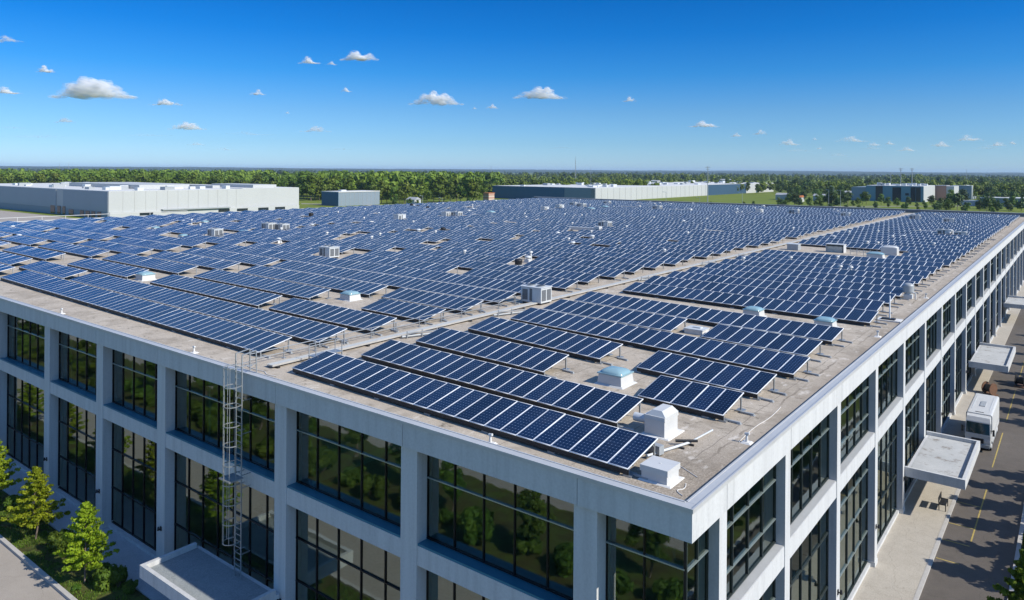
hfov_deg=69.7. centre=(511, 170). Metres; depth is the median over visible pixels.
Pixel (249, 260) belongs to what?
solar panel row
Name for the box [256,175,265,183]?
broadleaf tree
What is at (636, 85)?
sky
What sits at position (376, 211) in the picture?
solar panel row
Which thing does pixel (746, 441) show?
roof anchor
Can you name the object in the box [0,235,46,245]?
solar panel row
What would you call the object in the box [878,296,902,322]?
roof mast
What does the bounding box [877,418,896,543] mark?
window
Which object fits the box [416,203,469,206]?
solar panel row
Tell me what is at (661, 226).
solar panel row
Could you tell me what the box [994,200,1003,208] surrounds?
field tree
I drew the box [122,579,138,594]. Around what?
shrub
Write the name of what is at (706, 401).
solar panel row
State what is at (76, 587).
shrub
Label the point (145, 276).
roof skylight
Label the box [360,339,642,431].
solar panel row
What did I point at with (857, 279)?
solar panel row
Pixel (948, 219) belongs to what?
rooftop air unit
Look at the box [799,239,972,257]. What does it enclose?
solar panel row
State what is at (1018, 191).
field tree
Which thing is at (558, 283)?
solar panel row
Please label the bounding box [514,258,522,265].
exhaust fan
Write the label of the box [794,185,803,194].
field tree
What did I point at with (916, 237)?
solar panel row
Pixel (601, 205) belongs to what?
solar panel row
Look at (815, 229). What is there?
solar panel row
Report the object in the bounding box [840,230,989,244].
solar panel row
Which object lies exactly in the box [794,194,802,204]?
field tree
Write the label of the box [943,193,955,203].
field tree
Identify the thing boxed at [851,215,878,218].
solar panel row
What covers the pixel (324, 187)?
broadleaf tree
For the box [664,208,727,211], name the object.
solar panel row
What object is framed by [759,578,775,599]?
window
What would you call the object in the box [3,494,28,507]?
shrub
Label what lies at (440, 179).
broadleaf tree
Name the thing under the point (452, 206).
solar panel row
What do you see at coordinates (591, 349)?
solar panel row
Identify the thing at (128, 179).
broadleaf tree
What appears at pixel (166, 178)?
broadleaf tree
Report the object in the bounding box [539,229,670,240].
solar panel row
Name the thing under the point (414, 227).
solar panel row
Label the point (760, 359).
solar panel row
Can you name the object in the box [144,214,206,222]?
solar panel row
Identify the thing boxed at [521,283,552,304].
rooftop air unit
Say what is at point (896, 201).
field tree
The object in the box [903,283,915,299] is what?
extract fan
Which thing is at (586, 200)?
solar panel row
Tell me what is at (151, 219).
solar panel row
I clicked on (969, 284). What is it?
window
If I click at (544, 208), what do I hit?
rooftop air unit
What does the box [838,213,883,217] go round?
solar panel row
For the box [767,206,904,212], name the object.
solar panel row
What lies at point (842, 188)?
field tree
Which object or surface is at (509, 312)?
pipe support
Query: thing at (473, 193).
broadleaf tree
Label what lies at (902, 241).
solar panel row
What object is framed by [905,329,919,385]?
window
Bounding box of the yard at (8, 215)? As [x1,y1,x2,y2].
[0,210,76,221]
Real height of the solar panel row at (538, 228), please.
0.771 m
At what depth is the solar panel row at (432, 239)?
105.91 m
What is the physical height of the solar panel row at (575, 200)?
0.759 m
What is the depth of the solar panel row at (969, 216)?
162.37 m
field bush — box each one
[835,198,839,206]
[905,196,910,203]
[932,201,940,209]
[1004,203,1012,210]
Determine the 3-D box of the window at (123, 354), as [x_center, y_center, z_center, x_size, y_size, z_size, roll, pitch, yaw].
[-22.304,12.730,44.004,6.844,3.640,0.125,0,0,38]
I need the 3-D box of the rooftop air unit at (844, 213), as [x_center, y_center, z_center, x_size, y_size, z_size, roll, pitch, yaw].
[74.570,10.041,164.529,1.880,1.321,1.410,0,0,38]
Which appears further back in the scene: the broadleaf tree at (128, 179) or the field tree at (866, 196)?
the broadleaf tree at (128, 179)
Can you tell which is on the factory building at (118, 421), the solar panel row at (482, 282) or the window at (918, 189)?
the solar panel row at (482, 282)
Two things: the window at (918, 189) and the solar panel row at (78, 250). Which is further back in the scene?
the window at (918, 189)
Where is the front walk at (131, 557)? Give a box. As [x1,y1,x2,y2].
[2,459,169,599]
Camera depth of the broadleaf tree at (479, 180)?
489.95 m
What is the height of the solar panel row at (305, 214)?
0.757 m
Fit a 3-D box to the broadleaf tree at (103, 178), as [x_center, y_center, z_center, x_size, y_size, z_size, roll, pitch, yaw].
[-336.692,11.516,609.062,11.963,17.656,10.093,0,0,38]
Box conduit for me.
[645,429,712,456]
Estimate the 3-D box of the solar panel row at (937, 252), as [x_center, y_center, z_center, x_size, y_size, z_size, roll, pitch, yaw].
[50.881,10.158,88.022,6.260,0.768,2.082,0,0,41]
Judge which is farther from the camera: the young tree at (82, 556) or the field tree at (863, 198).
the field tree at (863, 198)
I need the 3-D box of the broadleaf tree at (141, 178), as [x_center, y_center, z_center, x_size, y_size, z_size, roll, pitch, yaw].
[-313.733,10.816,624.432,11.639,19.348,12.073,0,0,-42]
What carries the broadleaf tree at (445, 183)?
on the ground at (724, 198)
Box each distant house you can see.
[406,197,420,203]
[775,193,786,199]
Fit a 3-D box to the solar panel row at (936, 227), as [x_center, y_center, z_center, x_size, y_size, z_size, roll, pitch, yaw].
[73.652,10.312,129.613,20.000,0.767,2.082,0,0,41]
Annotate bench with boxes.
[938,492,947,511]
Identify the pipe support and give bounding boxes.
[401,328,437,338]
[493,307,524,316]
[638,275,655,280]
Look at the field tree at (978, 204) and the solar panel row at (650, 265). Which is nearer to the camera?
the solar panel row at (650, 265)
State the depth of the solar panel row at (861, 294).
61.91 m
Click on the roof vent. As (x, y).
(527, 259)
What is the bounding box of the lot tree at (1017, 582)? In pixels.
[986,549,1023,599]
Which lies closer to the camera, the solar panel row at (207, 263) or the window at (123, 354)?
the window at (123, 354)
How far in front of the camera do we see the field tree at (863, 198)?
520.88 m
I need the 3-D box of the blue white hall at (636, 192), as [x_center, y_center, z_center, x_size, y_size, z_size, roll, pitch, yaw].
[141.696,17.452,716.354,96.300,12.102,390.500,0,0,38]
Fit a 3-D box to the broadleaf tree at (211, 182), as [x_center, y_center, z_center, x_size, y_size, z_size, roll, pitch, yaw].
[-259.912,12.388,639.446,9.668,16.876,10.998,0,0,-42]
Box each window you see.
[6,373,43,469]
[7,314,44,372]
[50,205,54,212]
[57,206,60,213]
[58,331,96,394]
[58,397,95,510]
[111,422,156,550]
[112,349,156,420]
[174,452,273,585]
[175,370,274,471]
[295,509,399,599]
[296,411,400,526]
[426,455,573,599]
[426,570,484,599]
[605,515,685,599]
[683,528,708,599]
[726,465,776,599]
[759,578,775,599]
[790,414,829,524]
[790,508,828,599]
[840,376,868,464]
[840,456,868,599]
[876,186,882,199]
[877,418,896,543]
[878,349,897,418]
[892,187,900,200]
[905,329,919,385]
[905,389,918,492]
[911,187,915,201]
[916,187,920,201]
[926,312,936,360]
[926,366,935,431]
[942,348,949,425]
[943,298,950,339]
[955,332,961,402]
[956,288,961,324]
[966,320,970,381]
[967,278,971,310]
[976,271,979,299]
[976,308,979,349]
[984,264,986,290]
[984,299,986,342]
[990,291,992,338]
[991,258,992,281]
[996,285,997,327]
[1001,278,1002,318]
[1006,273,1006,309]
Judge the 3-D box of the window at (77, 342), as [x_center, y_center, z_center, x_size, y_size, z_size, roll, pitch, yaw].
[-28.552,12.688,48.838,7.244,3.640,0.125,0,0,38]
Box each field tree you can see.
[784,193,791,202]
[790,178,800,185]
[790,192,797,204]
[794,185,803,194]
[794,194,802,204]
[799,190,806,197]
[801,179,812,194]
[805,197,812,204]
[813,194,822,205]
[822,191,830,205]
[827,190,837,202]
[828,186,836,192]
[837,185,844,194]
[839,192,847,203]
[844,191,853,204]
[859,193,865,203]
[862,191,870,202]
[877,193,884,201]
[885,197,890,203]
[892,198,900,205]
[927,195,935,205]
[941,198,953,208]
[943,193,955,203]
[952,192,963,209]
[958,188,969,199]
[975,200,981,209]
[979,177,987,182]
[981,197,991,209]
[984,185,992,193]
[991,187,999,196]
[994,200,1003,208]
[1000,192,1008,196]
[1003,198,1009,205]
[1007,195,1017,204]
[1008,191,1017,196]
[1013,186,1020,195]
[1016,197,1023,210]
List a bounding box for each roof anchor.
[488,433,497,443]
[740,432,753,444]
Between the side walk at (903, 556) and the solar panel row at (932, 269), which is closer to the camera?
the side walk at (903, 556)
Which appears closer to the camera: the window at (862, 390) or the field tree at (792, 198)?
the window at (862, 390)
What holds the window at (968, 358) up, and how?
in the factory building at (118, 421)
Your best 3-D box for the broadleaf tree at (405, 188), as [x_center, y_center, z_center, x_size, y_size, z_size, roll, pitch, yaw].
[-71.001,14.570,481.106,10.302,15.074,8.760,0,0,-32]
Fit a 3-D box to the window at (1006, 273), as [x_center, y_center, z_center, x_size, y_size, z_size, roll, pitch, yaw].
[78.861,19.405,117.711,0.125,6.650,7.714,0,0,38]
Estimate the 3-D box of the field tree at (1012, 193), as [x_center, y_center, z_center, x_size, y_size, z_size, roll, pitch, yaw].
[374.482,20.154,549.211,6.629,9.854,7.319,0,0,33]
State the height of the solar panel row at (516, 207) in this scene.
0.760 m
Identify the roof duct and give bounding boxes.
[568,226,601,230]
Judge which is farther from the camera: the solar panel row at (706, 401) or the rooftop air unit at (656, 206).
the rooftop air unit at (656, 206)
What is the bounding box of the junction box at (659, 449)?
[647,442,663,455]
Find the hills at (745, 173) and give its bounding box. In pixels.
[0,167,1023,176]
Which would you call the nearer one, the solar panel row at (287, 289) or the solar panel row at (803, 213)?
the solar panel row at (287, 289)
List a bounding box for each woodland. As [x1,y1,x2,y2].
[0,168,504,196]
[2,168,1023,179]
[483,172,1023,195]
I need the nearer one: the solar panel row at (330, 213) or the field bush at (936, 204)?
the solar panel row at (330, 213)
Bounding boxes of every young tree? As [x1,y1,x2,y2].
[0,439,22,489]
[0,466,70,538]
[52,501,119,581]
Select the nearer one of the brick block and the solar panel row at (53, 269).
the solar panel row at (53, 269)
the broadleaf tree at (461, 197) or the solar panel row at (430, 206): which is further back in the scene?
the broadleaf tree at (461, 197)
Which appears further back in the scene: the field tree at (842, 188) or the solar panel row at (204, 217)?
the field tree at (842, 188)
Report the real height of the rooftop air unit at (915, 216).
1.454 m
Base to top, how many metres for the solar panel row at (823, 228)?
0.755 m
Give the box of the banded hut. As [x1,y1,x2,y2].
[483,193,493,199]
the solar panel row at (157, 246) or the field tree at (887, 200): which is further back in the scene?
the field tree at (887, 200)
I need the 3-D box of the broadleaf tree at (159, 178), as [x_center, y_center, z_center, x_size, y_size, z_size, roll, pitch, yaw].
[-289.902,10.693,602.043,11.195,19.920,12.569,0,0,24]
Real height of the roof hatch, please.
0.400 m
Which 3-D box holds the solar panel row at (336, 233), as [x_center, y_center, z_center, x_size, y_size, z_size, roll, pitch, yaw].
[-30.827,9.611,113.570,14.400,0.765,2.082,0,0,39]
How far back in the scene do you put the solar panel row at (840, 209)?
188.60 m
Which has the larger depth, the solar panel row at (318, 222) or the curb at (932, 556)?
the solar panel row at (318, 222)
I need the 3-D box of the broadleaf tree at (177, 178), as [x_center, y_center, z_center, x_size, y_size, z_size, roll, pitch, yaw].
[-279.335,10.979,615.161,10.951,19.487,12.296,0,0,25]
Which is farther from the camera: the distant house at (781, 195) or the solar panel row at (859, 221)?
the distant house at (781, 195)
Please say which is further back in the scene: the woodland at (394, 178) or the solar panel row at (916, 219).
the woodland at (394, 178)
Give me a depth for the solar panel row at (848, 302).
58.38 m
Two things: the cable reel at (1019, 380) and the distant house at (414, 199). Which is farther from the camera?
the distant house at (414, 199)
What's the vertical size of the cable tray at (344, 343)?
0.634 m
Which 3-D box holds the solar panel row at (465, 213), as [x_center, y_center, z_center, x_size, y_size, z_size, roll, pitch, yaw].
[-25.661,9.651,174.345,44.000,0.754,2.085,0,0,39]
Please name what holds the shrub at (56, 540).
on the planting bed
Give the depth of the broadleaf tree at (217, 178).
630.63 m
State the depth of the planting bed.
41.33 m
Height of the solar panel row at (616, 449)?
0.754 m
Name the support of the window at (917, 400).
in the factory building at (118, 421)
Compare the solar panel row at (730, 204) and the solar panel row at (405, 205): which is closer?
the solar panel row at (405, 205)
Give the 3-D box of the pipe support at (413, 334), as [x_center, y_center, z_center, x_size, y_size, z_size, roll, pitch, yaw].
[-5.511,9.938,44.955,2.600,0.450,0.200,0,0,-32]
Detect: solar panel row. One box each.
[0,221,55,231]
[0,225,86,243]
[0,232,10,237]
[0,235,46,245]
[0,241,9,247]
[0,251,32,265]
[0,263,14,273]
[0,270,292,358]
[2,245,65,260]
[18,261,86,278]
[23,220,206,247]
[38,241,108,257]
[47,228,112,240]
[52,218,121,229]
[67,258,148,279]
[70,272,348,348]
[76,240,152,254]
[77,217,102,221]
[100,216,169,226]
[101,220,156,228]
[102,253,197,274]
[106,237,181,251]
[121,227,170,234]
[123,215,177,222]
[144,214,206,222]
[146,251,240,269]
[150,274,281,308]
[154,226,206,234]
[165,214,236,220]
[168,223,222,230]
[174,221,194,224]
[178,247,279,265]
[180,234,246,245]
[185,213,314,225]
[194,269,331,300]
[197,223,255,231]
[205,212,280,219]
[205,243,527,294]
[207,220,260,228]
[213,233,281,243]
[223,211,354,223]
[234,230,395,250]
[238,265,387,297]
[240,220,300,226]
[241,210,303,215]
[246,242,318,254]
[250,228,339,239]
[259,210,328,216]
[269,260,519,306]
[269,298,398,335]
[274,209,392,218]
[281,218,332,224]
[281,240,354,253]
[283,227,346,235]
[289,208,493,222]
[291,351,657,479]
[302,225,359,235]
[304,208,375,212]
[311,215,583,237]
[317,224,393,232]
[320,207,440,215]
[328,215,470,225]
[332,206,405,211]
[335,222,407,230]
[342,237,437,249]
[342,253,457,273]
[346,206,474,215]
[351,233,427,243]
[358,221,429,229]
[359,205,426,209]
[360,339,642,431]
[361,298,446,324]
[364,250,599,284]
[368,231,445,242]
[371,205,436,209]
[378,212,506,222]
[381,288,485,315]
[384,204,425,207]
[395,230,480,239]
[399,248,516,263]
[402,218,569,230]
[407,203,465,207]
[407,211,440,215]
[415,327,573,378]
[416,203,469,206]
[419,205,450,208]
[424,229,515,239]
[428,202,479,206]
[430,209,813,234]
[435,241,663,270]
[437,202,856,223]
[437,246,525,261]
[440,208,471,210]
[447,238,683,266]
[448,228,518,237]
[449,208,575,215]
[449,215,597,225]
[450,202,507,204]
[457,201,865,221]
[462,268,581,291]
[467,214,538,219]
[467,316,628,365]
[472,207,603,213]
[472,225,534,230]
[475,200,575,204]
[477,201,576,205]
[478,206,539,209]
[478,208,834,230]
[482,214,806,236]
[489,205,551,208]
[491,238,695,262]
[496,222,567,227]
[497,200,608,204]
[497,212,818,233]
[501,199,556,201]
[503,201,569,203]
[509,199,602,202]
[510,307,819,381]
[515,204,554,206]
[516,221,783,242]
[517,237,572,243]
[519,234,619,246]
[522,260,628,280]
[524,198,631,202]
[526,199,697,205]
[531,198,638,202]
[534,255,643,274]
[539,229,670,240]
[543,219,705,229]
[543,299,686,331]
[547,198,703,203]
[547,209,669,215]
[557,209,850,225]
[566,202,735,208]
[574,291,852,346]
[578,229,763,247]
[579,242,594,245]
[582,214,680,220]
[586,204,619,205]
[593,236,735,252]
[594,205,646,207]
[596,228,772,244]
[597,208,862,223]
[605,207,873,221]
[609,244,712,259]
[612,214,755,221]
[613,203,891,215]
[614,225,787,238]
[620,241,726,255]
[622,282,887,327]
[635,351,786,402]
[638,375,755,424]
[643,202,765,206]
[643,275,892,316]
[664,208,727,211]
[665,271,903,307]
[670,207,785,211]
[675,204,900,214]
[678,239,747,249]
[681,208,751,211]
[683,216,847,227]
[685,266,908,299]
[688,220,828,230]
[701,324,831,362]
[704,262,922,293]
[709,206,753,207]
[712,204,756,205]
[720,259,930,287]
[725,229,800,238]
[731,211,875,219]
[735,255,936,281]
[741,209,822,212]
[748,252,943,276]
[760,249,949,271]
[761,221,839,228]
[762,208,896,214]
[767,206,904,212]
[767,212,838,215]
[774,207,902,214]
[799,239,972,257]
[809,237,976,254]
[817,235,980,251]
[825,234,983,248]
[831,212,887,216]
[833,232,985,246]
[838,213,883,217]
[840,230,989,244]
[846,229,987,241]
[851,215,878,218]
[853,227,936,233]
[859,226,992,237]
[864,225,995,235]
[870,223,997,232]
[874,222,1000,232]
[880,221,1001,231]
[885,220,1003,229]
[886,255,958,268]
[889,219,1005,228]
[893,218,940,220]
[901,216,1010,222]
[901,252,963,264]
[905,215,1012,223]
[908,249,967,260]
[914,214,1015,221]
[915,213,1016,218]
[918,212,1017,218]
[921,215,1013,220]
[921,218,1007,222]
[924,212,1019,218]
[957,221,1009,227]
[973,234,995,239]
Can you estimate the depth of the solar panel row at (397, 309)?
50.92 m
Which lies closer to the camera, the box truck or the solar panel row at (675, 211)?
the box truck
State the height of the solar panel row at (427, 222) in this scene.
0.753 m
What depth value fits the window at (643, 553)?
23.45 m
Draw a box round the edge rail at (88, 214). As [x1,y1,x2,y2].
[0,211,173,221]
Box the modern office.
[852,183,934,201]
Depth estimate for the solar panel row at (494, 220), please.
147.37 m
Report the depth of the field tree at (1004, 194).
509.71 m
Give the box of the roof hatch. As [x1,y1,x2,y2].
[683,325,709,335]
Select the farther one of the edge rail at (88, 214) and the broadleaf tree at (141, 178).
the broadleaf tree at (141, 178)
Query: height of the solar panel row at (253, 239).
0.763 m
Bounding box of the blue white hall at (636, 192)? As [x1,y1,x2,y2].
[492,180,773,199]
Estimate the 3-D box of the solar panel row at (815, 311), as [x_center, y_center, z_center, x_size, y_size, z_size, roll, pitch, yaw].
[17.304,9.940,55.503,19.960,0.753,2.083,0,0,41]
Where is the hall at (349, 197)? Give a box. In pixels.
[321,190,379,205]
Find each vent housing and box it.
[633,404,683,440]
[787,243,800,250]
[881,245,898,255]
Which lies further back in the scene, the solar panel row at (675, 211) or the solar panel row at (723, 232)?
the solar panel row at (675, 211)
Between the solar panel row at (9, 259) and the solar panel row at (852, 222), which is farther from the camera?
the solar panel row at (852, 222)
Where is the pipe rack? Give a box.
[850,248,877,255]
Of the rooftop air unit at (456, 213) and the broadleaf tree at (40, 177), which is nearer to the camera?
the rooftop air unit at (456, 213)
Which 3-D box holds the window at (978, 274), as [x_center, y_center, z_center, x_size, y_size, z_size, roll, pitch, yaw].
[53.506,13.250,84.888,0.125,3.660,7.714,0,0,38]
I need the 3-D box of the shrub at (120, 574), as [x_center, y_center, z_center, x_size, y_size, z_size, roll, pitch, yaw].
[-21.000,21.762,39.390,0.750,1.101,0.794,0,0,16]
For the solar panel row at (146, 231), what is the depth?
112.29 m
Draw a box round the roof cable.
[739,407,780,441]
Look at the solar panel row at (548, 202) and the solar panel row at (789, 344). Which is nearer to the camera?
the solar panel row at (789, 344)
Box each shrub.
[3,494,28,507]
[11,505,45,526]
[47,529,74,554]
[71,584,81,591]
[92,562,118,591]
[110,565,127,586]
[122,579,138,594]
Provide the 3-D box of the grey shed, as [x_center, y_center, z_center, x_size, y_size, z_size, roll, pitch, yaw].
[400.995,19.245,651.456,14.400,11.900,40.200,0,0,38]
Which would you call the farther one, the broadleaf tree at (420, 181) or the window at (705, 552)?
the broadleaf tree at (420, 181)
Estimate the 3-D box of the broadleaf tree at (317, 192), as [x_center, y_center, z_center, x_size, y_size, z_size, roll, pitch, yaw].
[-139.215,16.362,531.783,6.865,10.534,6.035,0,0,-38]
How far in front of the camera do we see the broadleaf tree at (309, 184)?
518.37 m
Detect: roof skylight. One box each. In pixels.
[134,271,156,281]
[338,290,362,301]
[593,366,636,389]
[742,306,765,316]
[813,316,837,326]
[866,252,885,258]
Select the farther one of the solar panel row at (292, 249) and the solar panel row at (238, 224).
the solar panel row at (238, 224)
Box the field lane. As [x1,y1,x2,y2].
[833,206,873,206]
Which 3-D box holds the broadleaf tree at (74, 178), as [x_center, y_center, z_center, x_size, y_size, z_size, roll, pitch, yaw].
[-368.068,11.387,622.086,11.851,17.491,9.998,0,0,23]
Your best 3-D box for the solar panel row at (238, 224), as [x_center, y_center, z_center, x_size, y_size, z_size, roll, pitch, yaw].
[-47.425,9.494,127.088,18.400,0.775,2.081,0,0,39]
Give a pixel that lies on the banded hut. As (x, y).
(488, 196)
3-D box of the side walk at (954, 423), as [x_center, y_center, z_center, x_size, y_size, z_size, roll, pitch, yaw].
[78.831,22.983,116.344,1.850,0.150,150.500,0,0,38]
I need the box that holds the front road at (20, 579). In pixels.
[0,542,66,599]
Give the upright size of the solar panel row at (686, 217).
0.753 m
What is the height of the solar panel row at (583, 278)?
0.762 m
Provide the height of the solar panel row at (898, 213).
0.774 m
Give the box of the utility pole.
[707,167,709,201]
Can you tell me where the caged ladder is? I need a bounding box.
[219,348,256,579]
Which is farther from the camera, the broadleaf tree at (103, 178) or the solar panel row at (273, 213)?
the broadleaf tree at (103, 178)
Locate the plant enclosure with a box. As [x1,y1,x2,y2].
[826,243,846,252]
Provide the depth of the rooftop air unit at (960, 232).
113.59 m
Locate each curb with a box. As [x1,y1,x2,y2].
[0,534,77,599]
[913,488,960,599]
[1007,506,1023,599]
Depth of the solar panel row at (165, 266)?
74.62 m
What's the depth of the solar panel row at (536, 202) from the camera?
218.53 m
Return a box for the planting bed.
[0,489,149,599]
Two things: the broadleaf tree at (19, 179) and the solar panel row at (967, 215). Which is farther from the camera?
the broadleaf tree at (19, 179)
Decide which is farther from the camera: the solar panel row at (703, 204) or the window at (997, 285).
the solar panel row at (703, 204)
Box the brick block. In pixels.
[935,185,958,199]
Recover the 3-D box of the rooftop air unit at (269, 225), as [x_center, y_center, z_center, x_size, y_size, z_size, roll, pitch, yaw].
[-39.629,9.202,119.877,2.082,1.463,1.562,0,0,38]
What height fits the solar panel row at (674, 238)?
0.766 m
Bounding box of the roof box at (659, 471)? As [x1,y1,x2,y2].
[638,455,683,488]
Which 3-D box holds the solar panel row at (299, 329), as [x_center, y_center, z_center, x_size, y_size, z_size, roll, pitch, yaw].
[-24.172,9.660,54.064,36.760,0.756,2.082,0,0,39]
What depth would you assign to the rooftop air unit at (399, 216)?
144.44 m
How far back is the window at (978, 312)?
86.69 m
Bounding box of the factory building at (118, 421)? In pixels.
[0,197,1023,599]
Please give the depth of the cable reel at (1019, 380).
77.54 m
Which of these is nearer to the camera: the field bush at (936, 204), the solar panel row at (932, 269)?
the solar panel row at (932, 269)
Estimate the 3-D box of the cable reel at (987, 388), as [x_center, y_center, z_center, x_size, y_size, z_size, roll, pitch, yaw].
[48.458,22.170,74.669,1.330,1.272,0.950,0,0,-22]
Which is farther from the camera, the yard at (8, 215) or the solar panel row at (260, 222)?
the yard at (8, 215)
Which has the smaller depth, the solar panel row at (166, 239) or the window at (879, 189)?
the solar panel row at (166, 239)
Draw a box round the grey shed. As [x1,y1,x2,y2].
[952,185,976,198]
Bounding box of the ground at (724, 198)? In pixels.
[0,172,1023,599]
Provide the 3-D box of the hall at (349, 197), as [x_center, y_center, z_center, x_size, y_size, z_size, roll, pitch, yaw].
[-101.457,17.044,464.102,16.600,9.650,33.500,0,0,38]
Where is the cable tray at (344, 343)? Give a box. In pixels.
[249,295,521,366]
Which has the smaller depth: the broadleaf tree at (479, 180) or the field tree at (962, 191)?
the broadleaf tree at (479, 180)
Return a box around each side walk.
[853,479,956,599]
[942,281,1023,437]
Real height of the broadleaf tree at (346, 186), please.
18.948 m
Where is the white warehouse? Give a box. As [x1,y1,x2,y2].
[0,182,298,217]
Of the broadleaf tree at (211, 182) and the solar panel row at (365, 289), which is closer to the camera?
the solar panel row at (365, 289)
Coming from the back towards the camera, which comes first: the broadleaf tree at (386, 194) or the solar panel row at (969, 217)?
the broadleaf tree at (386, 194)
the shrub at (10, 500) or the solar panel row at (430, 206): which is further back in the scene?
the solar panel row at (430, 206)
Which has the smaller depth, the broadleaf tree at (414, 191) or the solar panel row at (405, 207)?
the solar panel row at (405, 207)
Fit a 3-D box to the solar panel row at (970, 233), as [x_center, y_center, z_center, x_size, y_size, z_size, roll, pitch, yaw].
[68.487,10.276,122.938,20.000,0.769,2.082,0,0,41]
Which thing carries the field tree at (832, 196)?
on the ground at (724, 198)
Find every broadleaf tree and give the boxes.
[3,173,14,182]
[11,173,25,182]
[29,172,46,182]
[48,172,60,182]
[54,175,65,182]
[70,173,80,181]
[76,175,84,181]
[84,176,92,181]
[99,173,111,181]
[125,176,135,181]
[132,174,140,181]
[137,172,149,182]
[148,171,164,182]
[162,175,169,182]
[171,172,185,183]
[186,172,198,183]
[204,177,210,183]
[209,175,215,184]
[212,173,223,182]
[224,176,234,182]
[250,174,262,183]
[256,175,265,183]
[277,177,288,186]
[297,176,309,198]
[301,173,317,200]
[311,174,322,198]
[314,186,321,199]
[319,184,327,194]
[323,177,335,190]
[328,174,341,190]
[339,174,354,190]
[355,180,365,189]
[363,174,376,189]
[371,185,377,190]
[376,180,390,203]
[383,182,392,201]
[389,187,397,200]
[396,182,410,203]
[405,186,412,196]
[410,188,418,196]
[414,177,428,196]
[423,189,431,202]
[428,183,440,202]
[431,174,445,201]
[438,179,449,201]
[443,182,457,201]
[447,174,462,201]
[455,185,464,200]
[456,175,474,197]
[466,179,479,200]
[470,176,486,199]
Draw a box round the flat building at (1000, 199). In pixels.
[961,197,1023,206]
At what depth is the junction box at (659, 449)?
26.37 m
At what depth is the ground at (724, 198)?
543.43 m
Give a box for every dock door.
[140,212,152,215]
[218,209,229,211]
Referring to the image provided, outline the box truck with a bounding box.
[961,393,998,450]
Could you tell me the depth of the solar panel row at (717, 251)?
93.19 m
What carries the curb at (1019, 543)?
on the ground at (724, 198)
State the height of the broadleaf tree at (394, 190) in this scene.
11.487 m
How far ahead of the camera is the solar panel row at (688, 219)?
148.44 m
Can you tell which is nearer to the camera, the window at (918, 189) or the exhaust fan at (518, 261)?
the exhaust fan at (518, 261)
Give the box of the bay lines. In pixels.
[936,363,1023,563]
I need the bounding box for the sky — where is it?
[0,0,1023,172]
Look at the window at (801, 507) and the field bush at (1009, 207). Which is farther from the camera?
the field bush at (1009, 207)
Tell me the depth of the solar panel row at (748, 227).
139.64 m
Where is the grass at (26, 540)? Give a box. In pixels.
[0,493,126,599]
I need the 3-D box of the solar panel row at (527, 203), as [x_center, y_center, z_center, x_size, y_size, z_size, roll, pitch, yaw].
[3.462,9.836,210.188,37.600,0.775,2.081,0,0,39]
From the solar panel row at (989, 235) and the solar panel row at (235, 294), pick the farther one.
the solar panel row at (989, 235)
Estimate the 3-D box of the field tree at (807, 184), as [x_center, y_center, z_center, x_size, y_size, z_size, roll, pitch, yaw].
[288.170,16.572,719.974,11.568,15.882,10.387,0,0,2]
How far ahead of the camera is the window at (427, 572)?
29.30 m
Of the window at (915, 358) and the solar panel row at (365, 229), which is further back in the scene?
the solar panel row at (365, 229)
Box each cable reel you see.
[981,381,997,395]
[1014,374,1023,388]
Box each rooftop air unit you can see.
[207,228,222,235]
[261,222,275,228]
[276,223,289,229]
[318,245,339,257]
[393,213,405,218]
[441,211,450,215]
[451,211,462,215]
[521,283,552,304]
[540,206,548,209]
[555,204,563,207]
[576,203,585,206]
[597,220,611,226]
[652,205,661,208]
[788,209,799,212]
[840,212,849,215]
[909,214,920,218]
[936,228,952,233]
[943,218,953,221]
[953,231,966,234]
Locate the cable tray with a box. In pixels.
[267,213,914,368]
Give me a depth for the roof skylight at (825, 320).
48.03 m
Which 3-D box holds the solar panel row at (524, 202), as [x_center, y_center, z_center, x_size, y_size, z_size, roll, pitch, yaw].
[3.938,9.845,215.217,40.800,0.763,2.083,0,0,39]
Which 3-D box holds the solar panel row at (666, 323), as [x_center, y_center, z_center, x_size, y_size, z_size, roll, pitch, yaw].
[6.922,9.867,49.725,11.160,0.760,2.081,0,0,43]
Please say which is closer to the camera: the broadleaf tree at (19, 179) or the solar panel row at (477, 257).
the solar panel row at (477, 257)
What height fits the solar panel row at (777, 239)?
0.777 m
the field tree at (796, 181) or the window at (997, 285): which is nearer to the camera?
the window at (997, 285)
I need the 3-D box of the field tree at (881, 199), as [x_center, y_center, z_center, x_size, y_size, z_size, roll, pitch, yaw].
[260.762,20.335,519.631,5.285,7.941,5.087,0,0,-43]
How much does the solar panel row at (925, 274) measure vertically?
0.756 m
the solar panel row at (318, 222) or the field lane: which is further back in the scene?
the field lane
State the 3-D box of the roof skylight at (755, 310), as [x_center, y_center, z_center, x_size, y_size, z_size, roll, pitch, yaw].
[17.075,9.965,51.979,1.472,0.699,1.362,0,0,38]
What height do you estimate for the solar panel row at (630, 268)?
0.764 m

